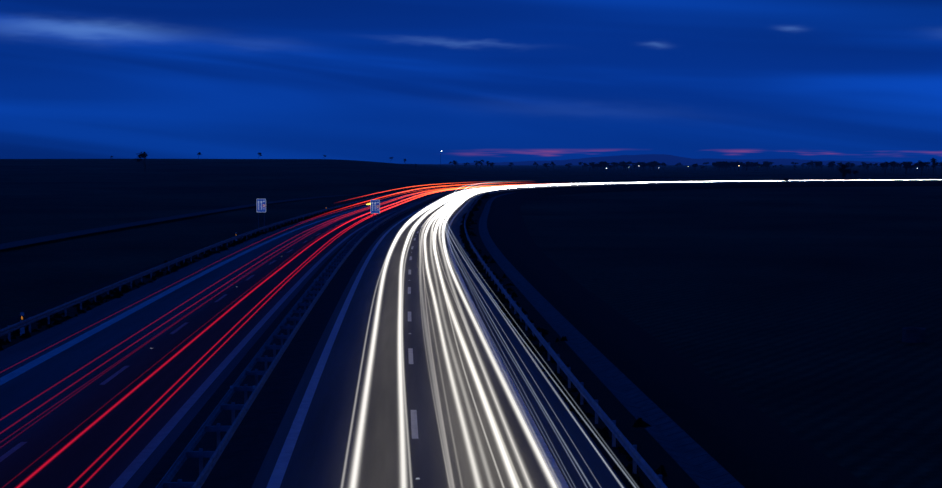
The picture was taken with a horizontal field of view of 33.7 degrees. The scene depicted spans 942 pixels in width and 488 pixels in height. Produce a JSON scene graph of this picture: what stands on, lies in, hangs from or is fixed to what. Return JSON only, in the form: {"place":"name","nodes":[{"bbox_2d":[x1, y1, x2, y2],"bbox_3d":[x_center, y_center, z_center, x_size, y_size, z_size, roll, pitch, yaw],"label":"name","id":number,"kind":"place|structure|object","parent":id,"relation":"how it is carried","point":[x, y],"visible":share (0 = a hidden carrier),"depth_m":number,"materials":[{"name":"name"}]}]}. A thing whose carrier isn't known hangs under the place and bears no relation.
{"place":"outdoors","nodes":[
{"label":"outdoors","id":0,"kind":"place"},
{"bbox_2d":[0,191,418,249],"bbox_3d":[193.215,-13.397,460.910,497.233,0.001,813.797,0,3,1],"label":"track road","id":1,"kind":"structure","parent":0,"point":[39,239],"depth_m":254.71,"materials":[{"name":"grey asphalt"}]},
{"bbox_2d":[0,181,839,487],"bbox_3d":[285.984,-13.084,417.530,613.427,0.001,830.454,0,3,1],"label":"road","id":2,"kind":"structure","parent":0,"point":[68,419],"depth_m":65.69,"materials":[{"name":"grey asphalt"}]},
{"bbox_2d":[0,159,941,487],"bbox_3d":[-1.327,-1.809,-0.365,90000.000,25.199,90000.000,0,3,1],"label":"ground","id":3,"kind":"structure","parent":0,"point":[794,309],"depth_m":188.70,"materials":[{"name":"soil"}]},
{"bbox_2d":[135,152,147,171],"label":"tree","id":4,"kind":"object","parent":3,"relation":"on","point":[143,155],"visible":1,"depth_m":976.86,"materials":[{"name":"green plant"}]},
{"bbox_2d":[837,163,848,186],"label":"tree","id":5,"kind":"object","parent":3,"relation":"on","point":[843,169],"visible":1,"depth_m":713.25,"materials":[{"name":"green plant"}]},
{"bbox_2d":[879,162,890,174],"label":"tree","id":6,"kind":"object","parent":3,"relation":"on","point":[883,165],"visible":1,"depth_m":1635.31,"materials":[{"name":"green plant"}]},
{"bbox_2d":[917,160,927,175],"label":"tree","id":7,"kind":"object","parent":3,"relation":"on","point":[921,163],"visible":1,"depth_m":1436.58,"materials":[{"name":"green plant"}]},
{"bbox_2d":[931,157,938,170],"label":"tree","id":8,"kind":"object","parent":3,"relation":"on","point":[933,159],"visible":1,"depth_m":1386.79,"materials":[{"name":"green plant"}]},
{"bbox_2d":[0,181,941,487],"bbox_3d":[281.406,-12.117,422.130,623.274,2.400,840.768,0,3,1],"label":"verge ground","id":9,"kind":"structure","parent":0,"point":[740,441],"depth_m":66.79,"materials":[{"name":"black plant"}]},
{"bbox_2d":[20,312,24,335],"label":"delineator","id":10,"kind":"object","parent":9,"relation":"on","point":[22,330],"visible":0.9,"depth_m":74.80,"materials":[{"name":"white"}]},
{"bbox_2d":[257,199,265,227],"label":"sign","id":11,"kind":"object","parent":9,"relation":"on","point":[261,205],"visible":0.9,"depth_m":206.59,"materials":[{"name":"blue metal"}]},
{"bbox_2d":[0,193,668,487],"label":"verge grass tufts","id":12,"kind":"object","parent":9,"relation":"on","point":[603,433],"visible":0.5,"depth_m":86.23,"materials":[{"name":"plant"}]},
{"bbox_2d":[0,179,933,341],"bbox_3d":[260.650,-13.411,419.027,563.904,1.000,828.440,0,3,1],"label":"guardrail","id":13,"kind":"object","parent":9,"relation":"on","point":[35,318],"visible":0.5,"depth_m":115.53,"materials":[{"name":"metal"}]},
{"bbox_2d":[479,191,744,487],"bbox_3d":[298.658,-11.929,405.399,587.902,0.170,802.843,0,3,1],"label":"ditch concrete","id":14,"kind":"object","parent":9,"relation":"on","point":[700,466],"visible":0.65,"depth_m":59.56,"materials":[{"name":"grey concrete"}]},
{"bbox_2d":[464,180,914,487],"bbox_3d":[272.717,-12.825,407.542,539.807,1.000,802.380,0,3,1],"label":"guardrail","id":15,"kind":"object","parent":9,"relation":"on","point":[655,479],"visible":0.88,"depth_m":57.43,"materials":[{"name":"metal"}]},
{"bbox_2d":[848,169,857,181],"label":"tree","id":16,"kind":"object","parent":9,"relation":"on","point":[853,171],"visible":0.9,"depth_m":735.58,"materials":[{"name":"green plant"}]},
{"bbox_2d":[0,0,941,163],"label":"sky","id":17,"kind":"structure","parent":0,"point":[469,81],"materials":[{"name":"blue"}]},
{"bbox_2d":[138,181,851,487],"bbox_3d":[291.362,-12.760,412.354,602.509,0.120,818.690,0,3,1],"label":"median ground","id":18,"kind":"structure","parent":0,"point":[239,462],"depth_m":55.15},
{"bbox_2d":[370,200,379,229],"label":"median sign","id":19,"kind":"object","parent":18,"relation":"on","point":[374,206],"visible":0.94,"depth_m":198.60,"materials":[{"name":"blue metal"}]},
{"bbox_2d":[156,179,941,487],"bbox_3d":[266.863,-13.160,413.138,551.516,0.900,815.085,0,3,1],"label":"median guardrail","id":20,"kind":"object","parent":18,"relation":"on","point":[185,454],"visible":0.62,"depth_m":57.03,"materials":[{"name":"metal"}]},
{"bbox_2d":[252,181,894,487],"bbox_3d":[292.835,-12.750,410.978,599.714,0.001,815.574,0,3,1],"label":"road","id":21,"kind":"structure","parent":0,"point":[374,388],"depth_m":55.93,"materials":[{"name":"grey asphalt"}]},
{"bbox_2d":[0,181,886,487],"bbox_3d":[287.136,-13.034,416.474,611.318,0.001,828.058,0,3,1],"label":"road markings","id":22,"kind":"object","parent":21,"relation":"on","point":[138,461],"visible":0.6,"depth_m":61.85,"materials":[{"name":"paint"}]},
{"bbox_2d":[447,154,930,164],"bbox_3d":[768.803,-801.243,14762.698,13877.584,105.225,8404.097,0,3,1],"label":"hills","id":23,"kind":"structure","parent":0,"point":[664,158],"depth_m":13402.52,"materials":[{"name":"black"}]}
]}

